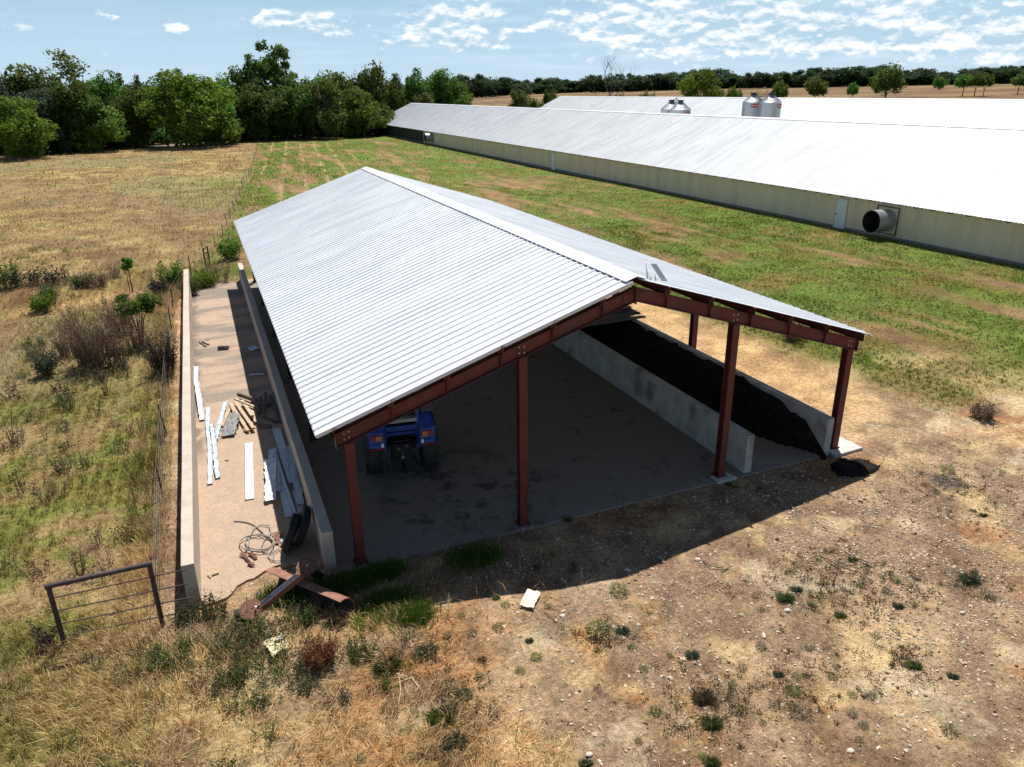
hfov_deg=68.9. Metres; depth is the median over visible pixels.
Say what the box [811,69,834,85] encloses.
tree
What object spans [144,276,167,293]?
shrub
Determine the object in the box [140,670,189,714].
weed
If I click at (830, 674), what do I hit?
weed
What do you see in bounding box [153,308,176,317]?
weed
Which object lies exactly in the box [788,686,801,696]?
weed
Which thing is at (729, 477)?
concrete pad
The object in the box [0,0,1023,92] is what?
sky
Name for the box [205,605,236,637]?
weed
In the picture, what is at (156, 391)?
weed
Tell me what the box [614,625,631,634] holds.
weed
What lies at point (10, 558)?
weed
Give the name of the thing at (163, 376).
weed
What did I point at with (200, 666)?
weed
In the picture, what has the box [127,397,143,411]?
weed
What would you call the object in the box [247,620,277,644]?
weed
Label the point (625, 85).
tree
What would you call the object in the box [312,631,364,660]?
weed
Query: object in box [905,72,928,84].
tree
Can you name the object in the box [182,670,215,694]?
weed
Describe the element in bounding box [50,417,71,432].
weed
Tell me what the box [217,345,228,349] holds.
dark block
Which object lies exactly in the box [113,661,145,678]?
weed
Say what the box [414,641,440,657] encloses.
weed
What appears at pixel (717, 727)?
weed
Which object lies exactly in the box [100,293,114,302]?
weed
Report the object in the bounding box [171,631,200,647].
weed
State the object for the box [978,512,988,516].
weed
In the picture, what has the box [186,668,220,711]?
weed
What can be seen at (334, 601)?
weed
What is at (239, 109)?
tree
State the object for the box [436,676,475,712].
weed
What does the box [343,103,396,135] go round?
bush
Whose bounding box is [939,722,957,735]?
weed
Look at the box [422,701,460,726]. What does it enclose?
weed
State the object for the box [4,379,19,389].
weed
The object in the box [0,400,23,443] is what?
weed stalk
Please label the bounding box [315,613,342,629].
weed
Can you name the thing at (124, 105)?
tree
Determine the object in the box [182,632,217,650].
weed
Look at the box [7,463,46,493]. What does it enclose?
weed
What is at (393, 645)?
weed
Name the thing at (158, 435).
weed
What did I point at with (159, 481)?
post
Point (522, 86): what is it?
tree
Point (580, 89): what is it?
tree
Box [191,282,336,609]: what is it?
concrete floor
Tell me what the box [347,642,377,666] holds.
weed
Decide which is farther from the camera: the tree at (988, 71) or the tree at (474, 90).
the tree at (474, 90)
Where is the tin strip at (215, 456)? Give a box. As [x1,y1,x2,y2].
[209,423,220,477]
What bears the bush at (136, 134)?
on the ground at (814, 383)
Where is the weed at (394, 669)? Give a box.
[367,652,405,675]
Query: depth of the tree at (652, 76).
565.62 m
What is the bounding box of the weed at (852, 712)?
[846,708,858,717]
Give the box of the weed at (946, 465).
[940,464,954,471]
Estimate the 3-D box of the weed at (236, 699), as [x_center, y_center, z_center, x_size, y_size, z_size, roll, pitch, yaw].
[-4.532,5.218,12.360,1.043,0.491,0.665,-9,23,-20]
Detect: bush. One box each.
[0,124,59,151]
[45,130,75,151]
[102,124,133,148]
[119,107,151,146]
[148,126,169,144]
[213,118,252,141]
[239,125,271,140]
[337,112,378,135]
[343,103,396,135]
[376,105,394,133]
[528,93,543,107]
[638,89,648,96]
[932,75,949,89]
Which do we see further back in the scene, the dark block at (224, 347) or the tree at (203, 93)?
the tree at (203, 93)
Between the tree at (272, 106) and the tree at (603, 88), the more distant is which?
the tree at (603, 88)
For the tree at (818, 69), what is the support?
on the ground at (814, 383)
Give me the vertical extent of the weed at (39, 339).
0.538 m
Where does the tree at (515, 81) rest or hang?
on the ground at (814, 383)
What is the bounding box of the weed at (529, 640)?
[524,637,534,643]
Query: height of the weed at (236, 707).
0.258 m
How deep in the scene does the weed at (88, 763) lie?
11.24 m
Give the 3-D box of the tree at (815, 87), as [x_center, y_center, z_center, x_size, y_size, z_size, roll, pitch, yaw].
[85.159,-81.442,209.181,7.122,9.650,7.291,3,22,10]
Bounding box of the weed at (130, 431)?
[114,414,139,435]
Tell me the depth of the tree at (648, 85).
562.06 m
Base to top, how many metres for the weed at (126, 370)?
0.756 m
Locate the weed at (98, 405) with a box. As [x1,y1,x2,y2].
[81,391,102,414]
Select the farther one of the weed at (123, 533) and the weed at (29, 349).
the weed at (29, 349)
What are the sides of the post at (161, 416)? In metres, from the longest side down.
1.446 x 0.047 x 0.045 m
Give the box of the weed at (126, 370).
[115,358,130,376]
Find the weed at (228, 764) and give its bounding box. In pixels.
[206,747,245,766]
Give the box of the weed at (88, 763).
[56,751,98,766]
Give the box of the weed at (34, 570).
[14,551,55,581]
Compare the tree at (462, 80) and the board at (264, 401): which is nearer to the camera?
the board at (264, 401)
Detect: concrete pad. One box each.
[710,472,736,483]
[829,437,862,457]
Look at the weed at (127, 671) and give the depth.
13.01 m
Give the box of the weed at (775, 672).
[772,669,784,677]
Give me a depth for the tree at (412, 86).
195.96 m
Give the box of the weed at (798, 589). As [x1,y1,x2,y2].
[790,584,804,593]
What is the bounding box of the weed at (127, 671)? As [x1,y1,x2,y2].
[104,654,141,684]
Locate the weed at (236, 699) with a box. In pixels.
[206,675,269,715]
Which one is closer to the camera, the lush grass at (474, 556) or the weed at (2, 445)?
the lush grass at (474, 556)
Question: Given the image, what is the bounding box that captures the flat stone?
[272,532,281,543]
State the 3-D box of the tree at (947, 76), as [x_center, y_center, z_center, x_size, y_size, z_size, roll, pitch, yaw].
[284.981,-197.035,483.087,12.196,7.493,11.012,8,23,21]
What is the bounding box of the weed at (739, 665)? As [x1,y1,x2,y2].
[736,663,746,671]
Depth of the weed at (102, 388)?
25.62 m
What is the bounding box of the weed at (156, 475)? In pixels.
[140,469,171,483]
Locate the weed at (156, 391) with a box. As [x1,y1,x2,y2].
[137,385,163,396]
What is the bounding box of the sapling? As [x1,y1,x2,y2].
[119,257,133,291]
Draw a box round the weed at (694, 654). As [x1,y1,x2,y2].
[683,649,700,659]
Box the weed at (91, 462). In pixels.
[78,452,95,467]
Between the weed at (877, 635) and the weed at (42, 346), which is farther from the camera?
the weed at (42, 346)
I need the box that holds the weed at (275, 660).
[254,643,301,678]
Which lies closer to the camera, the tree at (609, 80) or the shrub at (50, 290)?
the shrub at (50, 290)
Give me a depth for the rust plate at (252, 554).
16.53 m
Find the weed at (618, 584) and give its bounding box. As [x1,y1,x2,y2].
[609,582,629,597]
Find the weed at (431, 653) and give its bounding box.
[416,633,450,662]
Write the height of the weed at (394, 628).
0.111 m
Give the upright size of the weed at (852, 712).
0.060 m
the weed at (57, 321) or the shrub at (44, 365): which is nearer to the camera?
the shrub at (44, 365)
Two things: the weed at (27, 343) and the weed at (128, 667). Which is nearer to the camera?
the weed at (128, 667)
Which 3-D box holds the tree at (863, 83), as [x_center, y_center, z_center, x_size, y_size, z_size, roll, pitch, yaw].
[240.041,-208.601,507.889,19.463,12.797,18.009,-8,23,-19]
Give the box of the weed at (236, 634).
[207,619,251,644]
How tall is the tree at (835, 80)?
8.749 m
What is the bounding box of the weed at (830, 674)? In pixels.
[826,672,837,680]
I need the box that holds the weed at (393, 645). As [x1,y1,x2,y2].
[376,632,411,658]
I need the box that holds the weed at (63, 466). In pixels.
[52,444,86,470]
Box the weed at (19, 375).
[2,367,31,380]
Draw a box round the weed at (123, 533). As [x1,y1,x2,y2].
[107,519,142,544]
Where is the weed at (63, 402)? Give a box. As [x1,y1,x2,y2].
[44,391,79,410]
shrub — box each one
[0,255,21,289]
[3,264,40,285]
[25,293,53,313]
[27,344,61,376]
[35,282,63,302]
[36,260,69,285]
[38,319,79,357]
[43,295,133,372]
[45,310,110,367]
[64,269,96,288]
[77,268,108,288]
[88,297,134,334]
[107,264,121,277]
[112,289,162,342]
[118,317,151,352]
[132,326,182,377]
[142,629,195,672]
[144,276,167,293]
[152,256,185,285]
[166,603,199,629]
[175,276,203,294]
[176,585,233,624]
[189,268,218,288]
[194,256,230,282]
[204,659,252,694]
[212,230,243,259]
[226,603,268,639]
[275,594,317,631]
[294,625,339,672]
[565,556,580,571]
[782,321,804,341]
[965,397,1003,421]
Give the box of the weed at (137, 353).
[128,343,153,358]
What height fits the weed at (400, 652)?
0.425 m
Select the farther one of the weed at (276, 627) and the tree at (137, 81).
the tree at (137, 81)
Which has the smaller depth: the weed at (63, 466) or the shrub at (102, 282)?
the weed at (63, 466)
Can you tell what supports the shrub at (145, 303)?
on the ground at (814, 383)
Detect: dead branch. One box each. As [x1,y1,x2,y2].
[821,556,873,581]
[852,556,886,563]
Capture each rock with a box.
[586,752,592,757]
[847,748,853,753]
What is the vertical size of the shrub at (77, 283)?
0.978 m
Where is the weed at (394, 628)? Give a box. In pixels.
[389,623,403,631]
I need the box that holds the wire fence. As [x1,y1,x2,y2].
[147,147,257,605]
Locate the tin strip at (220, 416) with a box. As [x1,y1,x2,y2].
[213,401,227,438]
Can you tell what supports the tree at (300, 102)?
on the ground at (814, 383)
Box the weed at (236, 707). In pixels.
[218,697,250,718]
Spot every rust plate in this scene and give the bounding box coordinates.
[239,552,254,565]
[248,552,256,558]
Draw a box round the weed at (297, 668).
[291,655,313,678]
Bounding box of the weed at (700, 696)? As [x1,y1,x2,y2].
[690,684,717,706]
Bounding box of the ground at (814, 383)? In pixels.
[0,83,1023,766]
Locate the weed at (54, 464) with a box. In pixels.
[46,453,72,473]
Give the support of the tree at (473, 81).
on the ground at (814, 383)
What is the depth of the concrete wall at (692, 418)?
22.78 m
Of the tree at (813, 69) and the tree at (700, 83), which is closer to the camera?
the tree at (700, 83)
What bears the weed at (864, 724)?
on the ground at (814, 383)
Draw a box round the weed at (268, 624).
[240,608,278,642]
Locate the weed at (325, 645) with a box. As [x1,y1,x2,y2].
[300,635,336,662]
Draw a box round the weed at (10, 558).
[0,537,23,569]
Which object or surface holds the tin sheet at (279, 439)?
on the concrete floor at (221, 314)
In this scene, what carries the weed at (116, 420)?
on the ground at (814, 383)
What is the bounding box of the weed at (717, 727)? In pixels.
[699,709,727,732]
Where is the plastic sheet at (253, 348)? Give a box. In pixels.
[248,345,258,350]
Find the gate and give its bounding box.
[202,246,210,268]
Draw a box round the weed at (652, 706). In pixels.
[647,705,661,715]
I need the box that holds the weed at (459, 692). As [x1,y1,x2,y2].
[453,687,469,698]
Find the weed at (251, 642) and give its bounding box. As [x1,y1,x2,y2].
[233,619,274,646]
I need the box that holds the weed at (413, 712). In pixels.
[409,708,419,716]
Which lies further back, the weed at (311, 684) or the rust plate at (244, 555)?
the rust plate at (244, 555)
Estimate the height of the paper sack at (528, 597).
0.048 m
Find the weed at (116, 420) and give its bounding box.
[102,412,121,426]
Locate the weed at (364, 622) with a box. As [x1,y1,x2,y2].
[347,605,384,632]
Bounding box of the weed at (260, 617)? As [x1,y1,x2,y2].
[245,609,269,627]
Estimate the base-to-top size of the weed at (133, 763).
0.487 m
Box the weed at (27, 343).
[20,338,37,349]
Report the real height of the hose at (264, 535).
0.095 m
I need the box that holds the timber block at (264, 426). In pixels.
[257,423,271,428]
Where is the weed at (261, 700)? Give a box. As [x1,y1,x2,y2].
[243,675,279,708]
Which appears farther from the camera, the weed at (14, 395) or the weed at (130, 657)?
the weed at (14, 395)
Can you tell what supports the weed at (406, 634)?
on the ground at (814, 383)
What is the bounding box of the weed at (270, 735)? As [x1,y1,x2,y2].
[235,711,282,746]
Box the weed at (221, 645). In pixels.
[209,635,235,653]
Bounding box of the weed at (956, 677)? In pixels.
[946,671,960,680]
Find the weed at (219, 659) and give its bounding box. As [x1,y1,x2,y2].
[205,640,243,662]
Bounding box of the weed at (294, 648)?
[286,637,313,656]
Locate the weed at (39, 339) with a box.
[33,333,45,344]
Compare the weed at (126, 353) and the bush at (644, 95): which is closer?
the weed at (126, 353)
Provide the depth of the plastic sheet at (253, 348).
29.82 m
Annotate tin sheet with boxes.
[263,458,275,500]
[268,449,281,491]
[272,428,296,482]
[273,447,296,512]
[279,478,291,516]
[283,445,303,504]
[292,491,302,512]
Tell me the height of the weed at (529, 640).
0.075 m
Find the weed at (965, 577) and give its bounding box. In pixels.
[957,572,982,586]
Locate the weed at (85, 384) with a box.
[80,380,94,388]
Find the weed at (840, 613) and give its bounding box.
[832,610,846,619]
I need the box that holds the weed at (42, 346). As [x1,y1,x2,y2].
[32,334,48,350]
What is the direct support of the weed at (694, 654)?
on the ground at (814, 383)
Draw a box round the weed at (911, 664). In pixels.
[906,659,923,670]
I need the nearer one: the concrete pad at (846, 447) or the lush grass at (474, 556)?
the lush grass at (474, 556)
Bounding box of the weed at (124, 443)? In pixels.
[100,429,131,455]
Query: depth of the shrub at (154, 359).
27.08 m
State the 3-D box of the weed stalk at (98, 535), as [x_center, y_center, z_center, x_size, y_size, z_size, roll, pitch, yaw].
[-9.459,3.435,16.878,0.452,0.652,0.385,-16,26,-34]
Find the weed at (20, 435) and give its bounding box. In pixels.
[2,422,26,443]
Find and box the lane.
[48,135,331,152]
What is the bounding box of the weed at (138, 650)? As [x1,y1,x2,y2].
[127,632,162,663]
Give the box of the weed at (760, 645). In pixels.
[755,641,767,649]
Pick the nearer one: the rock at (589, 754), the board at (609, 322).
the rock at (589, 754)
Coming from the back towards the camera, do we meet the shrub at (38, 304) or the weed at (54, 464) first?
the shrub at (38, 304)
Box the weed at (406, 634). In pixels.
[395,627,418,643]
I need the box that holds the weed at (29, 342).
[16,331,33,347]
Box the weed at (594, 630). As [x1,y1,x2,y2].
[585,619,612,640]
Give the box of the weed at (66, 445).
[50,432,75,452]
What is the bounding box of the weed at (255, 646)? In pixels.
[232,636,269,658]
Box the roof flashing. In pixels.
[245,441,253,499]
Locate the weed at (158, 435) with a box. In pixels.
[142,423,167,443]
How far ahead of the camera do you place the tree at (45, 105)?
127.02 m
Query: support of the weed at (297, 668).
on the ground at (814, 383)
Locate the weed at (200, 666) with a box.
[166,657,210,689]
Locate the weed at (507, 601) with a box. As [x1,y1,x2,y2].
[500,600,509,606]
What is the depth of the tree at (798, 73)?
521.48 m
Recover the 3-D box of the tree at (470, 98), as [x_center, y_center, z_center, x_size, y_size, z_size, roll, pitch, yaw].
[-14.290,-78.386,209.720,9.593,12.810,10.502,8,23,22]
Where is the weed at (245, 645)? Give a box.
[225,630,263,655]
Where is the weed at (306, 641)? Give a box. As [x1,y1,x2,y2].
[296,624,331,648]
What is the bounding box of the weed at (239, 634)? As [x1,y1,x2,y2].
[220,622,253,645]
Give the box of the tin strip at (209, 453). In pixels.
[205,407,212,483]
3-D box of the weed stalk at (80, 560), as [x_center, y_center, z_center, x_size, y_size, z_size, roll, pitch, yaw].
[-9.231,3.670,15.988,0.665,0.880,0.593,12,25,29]
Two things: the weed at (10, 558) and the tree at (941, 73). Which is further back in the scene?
the tree at (941, 73)
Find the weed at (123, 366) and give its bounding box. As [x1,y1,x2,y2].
[115,360,129,369]
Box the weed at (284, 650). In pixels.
[271,631,303,662]
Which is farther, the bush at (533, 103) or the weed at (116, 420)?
the bush at (533, 103)
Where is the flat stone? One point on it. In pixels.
(276, 537)
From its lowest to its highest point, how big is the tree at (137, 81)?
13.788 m
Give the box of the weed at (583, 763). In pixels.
[577,756,593,766]
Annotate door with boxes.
[551,152,554,169]
[832,198,848,228]
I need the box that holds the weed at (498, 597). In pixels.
[491,595,501,600]
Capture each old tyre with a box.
[281,513,299,552]
[292,505,310,545]
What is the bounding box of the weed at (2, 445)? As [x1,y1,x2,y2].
[0,435,21,452]
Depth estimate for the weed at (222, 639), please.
13.79 m
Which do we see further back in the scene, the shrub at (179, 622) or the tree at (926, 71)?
the tree at (926, 71)
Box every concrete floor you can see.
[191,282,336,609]
[248,280,830,573]
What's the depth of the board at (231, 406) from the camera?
24.10 m
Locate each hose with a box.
[233,521,274,551]
[260,532,285,561]
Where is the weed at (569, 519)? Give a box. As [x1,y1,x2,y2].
[562,515,572,521]
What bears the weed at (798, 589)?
on the ground at (814, 383)
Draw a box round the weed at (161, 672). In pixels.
[141,657,184,688]
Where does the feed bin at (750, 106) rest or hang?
on the ground at (814, 383)
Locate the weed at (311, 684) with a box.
[284,668,320,693]
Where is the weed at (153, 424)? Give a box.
[135,414,159,431]
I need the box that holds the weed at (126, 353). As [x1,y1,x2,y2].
[117,343,131,359]
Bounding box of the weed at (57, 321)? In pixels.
[51,317,63,329]
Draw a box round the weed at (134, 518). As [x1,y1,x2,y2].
[122,507,149,527]
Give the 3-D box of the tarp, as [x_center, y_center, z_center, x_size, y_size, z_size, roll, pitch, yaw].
[-8.569,1.205,22.859,0.474,0.229,1.547,-3,22,-5]
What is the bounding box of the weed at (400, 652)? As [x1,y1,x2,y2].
[380,639,420,661]
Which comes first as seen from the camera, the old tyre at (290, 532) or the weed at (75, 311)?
the old tyre at (290, 532)
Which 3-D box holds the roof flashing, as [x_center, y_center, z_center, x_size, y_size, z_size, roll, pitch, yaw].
[-7.166,2.313,20.333,0.220,0.042,3.414,-8,23,-17]
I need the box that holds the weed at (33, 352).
[24,341,44,359]
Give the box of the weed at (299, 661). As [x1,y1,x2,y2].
[289,651,313,666]
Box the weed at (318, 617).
[299,595,334,623]
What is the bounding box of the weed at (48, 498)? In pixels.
[30,479,69,502]
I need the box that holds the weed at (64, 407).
[56,393,72,409]
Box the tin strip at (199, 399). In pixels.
[194,365,204,419]
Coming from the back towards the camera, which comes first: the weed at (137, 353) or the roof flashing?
the weed at (137, 353)
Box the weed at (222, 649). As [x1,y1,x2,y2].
[202,632,246,668]
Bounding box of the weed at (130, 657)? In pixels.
[102,627,157,674]
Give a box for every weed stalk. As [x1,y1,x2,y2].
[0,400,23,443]
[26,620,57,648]
[29,405,47,439]
[38,374,78,401]
[63,534,95,573]
[85,519,104,545]
[113,356,127,369]
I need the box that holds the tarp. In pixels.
[219,411,240,436]
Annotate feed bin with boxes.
[661,100,675,112]
[668,98,690,113]
[741,92,763,116]
[757,90,781,117]
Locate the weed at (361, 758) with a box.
[354,753,366,761]
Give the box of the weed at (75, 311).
[64,301,85,318]
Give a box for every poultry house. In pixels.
[378,103,1023,265]
[540,96,1023,127]
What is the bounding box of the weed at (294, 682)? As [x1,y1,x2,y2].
[277,670,323,698]
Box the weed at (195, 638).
[183,623,208,649]
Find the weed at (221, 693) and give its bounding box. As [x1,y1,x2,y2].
[202,669,232,695]
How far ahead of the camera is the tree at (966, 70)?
500.67 m
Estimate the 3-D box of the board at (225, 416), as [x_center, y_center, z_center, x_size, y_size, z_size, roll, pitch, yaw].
[-9.064,1.027,23.672,0.103,0.063,1.610,-4,22,-9]
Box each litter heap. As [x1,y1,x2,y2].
[580,304,826,460]
[830,458,880,477]
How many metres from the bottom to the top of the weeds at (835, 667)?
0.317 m
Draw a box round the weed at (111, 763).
[98,755,127,766]
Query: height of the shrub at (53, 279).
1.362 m
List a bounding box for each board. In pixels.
[220,406,230,426]
[228,403,239,417]
[232,404,249,431]
[234,398,255,407]
[234,402,254,428]
[237,392,257,401]
[241,400,253,416]
[249,406,257,422]
[257,396,261,413]
[262,392,266,412]
[262,415,277,422]
[269,395,281,422]
[272,392,280,416]
[560,308,632,320]
[586,318,640,326]
[592,316,642,323]
[600,312,640,319]
[606,311,639,316]
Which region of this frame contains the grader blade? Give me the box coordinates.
[234,558,354,621]
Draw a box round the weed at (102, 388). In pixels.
[92,367,113,396]
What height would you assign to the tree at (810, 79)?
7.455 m
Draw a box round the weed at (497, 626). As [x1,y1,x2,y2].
[491,622,503,630]
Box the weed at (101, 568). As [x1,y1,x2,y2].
[76,544,118,577]
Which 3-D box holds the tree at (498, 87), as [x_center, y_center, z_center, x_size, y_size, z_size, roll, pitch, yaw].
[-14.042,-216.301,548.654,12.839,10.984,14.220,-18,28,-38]
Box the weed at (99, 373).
[81,363,108,382]
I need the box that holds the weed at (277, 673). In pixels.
[251,656,288,685]
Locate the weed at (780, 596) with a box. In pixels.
[774,590,796,604]
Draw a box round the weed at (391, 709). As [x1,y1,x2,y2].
[378,701,400,720]
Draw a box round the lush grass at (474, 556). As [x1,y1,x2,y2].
[241,536,512,633]
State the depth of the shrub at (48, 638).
13.75 m
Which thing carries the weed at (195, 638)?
on the ground at (814, 383)
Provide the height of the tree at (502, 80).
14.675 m
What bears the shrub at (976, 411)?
on the ground at (814, 383)
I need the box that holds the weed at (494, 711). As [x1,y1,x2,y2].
[460,688,502,724]
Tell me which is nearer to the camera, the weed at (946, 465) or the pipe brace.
the pipe brace
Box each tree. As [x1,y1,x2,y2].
[0,65,48,99]
[0,73,23,99]
[0,94,58,157]
[3,48,89,110]
[7,88,76,154]
[42,72,108,151]
[56,92,129,152]
[74,70,132,146]
[105,82,156,146]
[108,72,140,96]
[132,74,157,127]
[133,68,242,147]
[146,76,191,139]
[174,68,195,110]
[187,87,246,144]
[215,72,241,97]
[218,108,244,143]
[225,90,270,140]
[227,53,260,102]
[236,77,291,140]
[246,39,297,137]
[274,71,322,138]
[302,76,348,138]
[306,69,341,134]
[321,71,358,111]
[337,88,390,136]
[350,59,401,110]
[381,72,405,110]
[381,88,409,110]
[401,77,429,104]
[402,67,434,103]
[410,92,432,103]
[422,68,468,104]
[431,84,452,103]
[446,79,470,88]
[451,81,474,104]
[455,76,473,94]
[465,82,479,94]
[470,76,488,95]
[474,79,496,96]
[475,73,487,81]
[487,76,508,95]
[488,81,501,96]
[499,85,513,95]
[505,77,516,93]
[507,88,530,107]
[508,79,525,92]
[510,83,539,94]
[528,83,541,93]
[529,77,542,83]
[535,80,549,93]
[540,79,555,92]
[542,86,557,104]
[543,79,561,93]
[549,86,568,92]
[556,79,575,92]
[564,81,585,92]
[573,84,588,92]
[578,78,599,91]
[584,53,635,96]
[584,74,603,91]
[595,80,611,91]
[601,82,610,91]
[605,73,625,81]
[605,77,614,91]
[609,81,631,91]
[617,79,636,91]
[620,79,639,91]
[626,73,634,78]
[629,75,646,91]
[644,78,654,90]
[645,73,664,90]
[654,75,673,89]
[658,80,668,90]
[664,74,675,89]
[667,71,690,89]
[669,77,683,89]
[676,67,725,96]
[713,68,732,76]
[714,73,724,83]
[715,77,730,88]
[721,77,738,88]
[723,72,734,88]
[725,85,739,96]
[730,75,742,87]
[737,76,744,87]
[740,72,754,87]
[750,73,759,87]
[750,74,765,87]
[755,72,778,87]
[764,73,780,86]
[771,79,788,97]
[777,73,799,86]
[790,69,805,86]
[797,74,812,86]
[801,69,816,80]
[802,76,834,84]
[803,67,822,74]
[803,75,828,97]
[807,67,830,73]
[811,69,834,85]
[818,74,842,86]
[831,67,847,86]
[835,66,867,86]
[842,66,865,84]
[846,81,858,97]
[856,67,875,85]
[865,67,881,84]
[867,61,907,97]
[872,64,888,74]
[902,70,915,75]
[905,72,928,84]
[909,74,930,84]
[911,68,937,84]
[916,69,940,84]
[922,73,939,84]
[936,71,949,77]
[943,73,956,84]
[949,74,965,83]
[954,73,974,96]
[957,68,975,73]
[968,71,987,96]
[977,66,996,70]
[980,68,1003,80]
[981,72,994,95]
[990,70,1002,83]
[995,65,1013,83]
[998,68,1019,83]
[1004,68,1023,79]
[1010,74,1023,94]
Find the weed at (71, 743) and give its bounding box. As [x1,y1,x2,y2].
[48,724,88,761]
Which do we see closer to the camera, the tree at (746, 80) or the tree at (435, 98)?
the tree at (435, 98)
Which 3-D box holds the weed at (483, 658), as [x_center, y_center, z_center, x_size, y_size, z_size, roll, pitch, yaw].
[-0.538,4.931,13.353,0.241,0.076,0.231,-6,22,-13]
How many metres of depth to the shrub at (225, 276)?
40.61 m
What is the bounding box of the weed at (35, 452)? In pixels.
[20,445,55,461]
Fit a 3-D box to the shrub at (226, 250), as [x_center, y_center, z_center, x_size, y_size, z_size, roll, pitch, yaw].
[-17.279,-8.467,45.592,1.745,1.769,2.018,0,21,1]
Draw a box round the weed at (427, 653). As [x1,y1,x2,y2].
[388,633,440,660]
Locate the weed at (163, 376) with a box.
[151,369,173,384]
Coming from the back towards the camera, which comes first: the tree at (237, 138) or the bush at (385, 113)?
the bush at (385, 113)
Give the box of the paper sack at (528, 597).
[519,589,539,607]
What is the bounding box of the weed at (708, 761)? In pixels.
[701,754,723,766]
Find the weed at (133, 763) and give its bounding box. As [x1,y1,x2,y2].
[103,747,155,766]
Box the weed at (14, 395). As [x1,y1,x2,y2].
[0,386,26,400]
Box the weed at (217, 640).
[190,622,234,650]
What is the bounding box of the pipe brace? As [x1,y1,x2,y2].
[44,561,191,645]
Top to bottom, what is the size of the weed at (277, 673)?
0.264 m
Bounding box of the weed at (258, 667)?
[231,634,268,676]
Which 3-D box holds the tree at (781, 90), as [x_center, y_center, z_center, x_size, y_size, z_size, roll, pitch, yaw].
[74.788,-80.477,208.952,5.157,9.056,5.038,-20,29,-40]
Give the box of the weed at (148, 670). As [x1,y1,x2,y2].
[135,653,166,675]
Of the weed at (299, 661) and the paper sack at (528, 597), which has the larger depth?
the paper sack at (528, 597)
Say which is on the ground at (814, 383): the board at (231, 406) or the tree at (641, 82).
the tree at (641, 82)
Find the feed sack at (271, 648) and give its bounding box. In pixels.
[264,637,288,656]
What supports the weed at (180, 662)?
on the ground at (814, 383)
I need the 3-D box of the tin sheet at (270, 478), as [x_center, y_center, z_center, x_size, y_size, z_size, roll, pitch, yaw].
[-6.364,2.475,19.635,0.339,0.092,2.366,-7,22,-16]
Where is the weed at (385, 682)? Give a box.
[372,666,393,690]
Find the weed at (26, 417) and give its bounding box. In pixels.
[19,406,36,422]
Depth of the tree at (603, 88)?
559.57 m
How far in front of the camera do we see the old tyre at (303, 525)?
16.53 m
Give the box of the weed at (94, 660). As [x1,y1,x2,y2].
[80,647,110,669]
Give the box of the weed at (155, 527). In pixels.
[132,516,172,535]
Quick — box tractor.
[363,388,439,474]
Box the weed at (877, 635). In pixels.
[871,631,881,638]
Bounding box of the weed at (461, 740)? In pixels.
[439,726,470,750]
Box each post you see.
[154,463,163,494]
[157,403,166,434]
[165,363,168,387]
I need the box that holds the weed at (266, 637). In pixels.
[259,622,294,649]
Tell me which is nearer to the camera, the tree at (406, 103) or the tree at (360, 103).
the tree at (360, 103)
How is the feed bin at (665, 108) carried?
on the ground at (814, 383)
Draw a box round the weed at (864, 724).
[858,721,868,729]
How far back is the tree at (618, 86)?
559.38 m
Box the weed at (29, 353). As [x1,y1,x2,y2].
[21,344,38,360]
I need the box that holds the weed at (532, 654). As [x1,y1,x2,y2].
[530,651,541,660]
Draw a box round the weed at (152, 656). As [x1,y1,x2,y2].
[145,643,170,661]
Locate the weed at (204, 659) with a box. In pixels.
[183,642,223,672]
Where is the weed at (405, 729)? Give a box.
[398,723,411,736]
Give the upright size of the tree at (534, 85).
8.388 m
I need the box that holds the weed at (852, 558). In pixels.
[848,556,857,562]
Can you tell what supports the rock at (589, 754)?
on the ground at (814, 383)
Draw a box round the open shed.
[234,167,872,566]
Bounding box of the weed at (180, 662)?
[159,645,198,673]
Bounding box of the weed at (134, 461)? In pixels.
[120,452,152,468]
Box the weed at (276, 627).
[259,615,286,637]
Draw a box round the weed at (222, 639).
[203,623,235,650]
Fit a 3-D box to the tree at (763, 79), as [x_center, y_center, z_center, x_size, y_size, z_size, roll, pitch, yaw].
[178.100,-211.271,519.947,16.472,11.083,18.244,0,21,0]
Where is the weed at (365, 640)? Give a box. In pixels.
[345,629,386,655]
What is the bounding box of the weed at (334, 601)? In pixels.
[320,587,354,610]
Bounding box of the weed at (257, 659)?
[241,648,274,673]
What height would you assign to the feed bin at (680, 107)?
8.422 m
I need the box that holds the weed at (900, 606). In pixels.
[891,601,905,610]
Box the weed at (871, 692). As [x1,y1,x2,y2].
[864,689,876,698]
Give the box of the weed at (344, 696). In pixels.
[318,681,351,710]
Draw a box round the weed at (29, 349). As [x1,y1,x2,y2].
[20,345,38,356]
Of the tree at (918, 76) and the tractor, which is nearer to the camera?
the tractor
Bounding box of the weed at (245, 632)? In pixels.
[230,614,271,644]
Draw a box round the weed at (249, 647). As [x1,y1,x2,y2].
[233,636,264,663]
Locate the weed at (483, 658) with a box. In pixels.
[477,655,487,662]
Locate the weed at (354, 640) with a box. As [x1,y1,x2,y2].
[336,621,368,653]
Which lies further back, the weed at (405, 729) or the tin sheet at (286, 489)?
the tin sheet at (286, 489)
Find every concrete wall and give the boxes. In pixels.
[181,269,201,606]
[237,263,336,571]
[536,322,754,472]
[595,303,834,455]
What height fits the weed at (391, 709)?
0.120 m
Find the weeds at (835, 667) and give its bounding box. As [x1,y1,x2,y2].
[395,465,1023,766]
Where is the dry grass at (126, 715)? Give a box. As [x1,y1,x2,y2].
[0,143,1023,766]

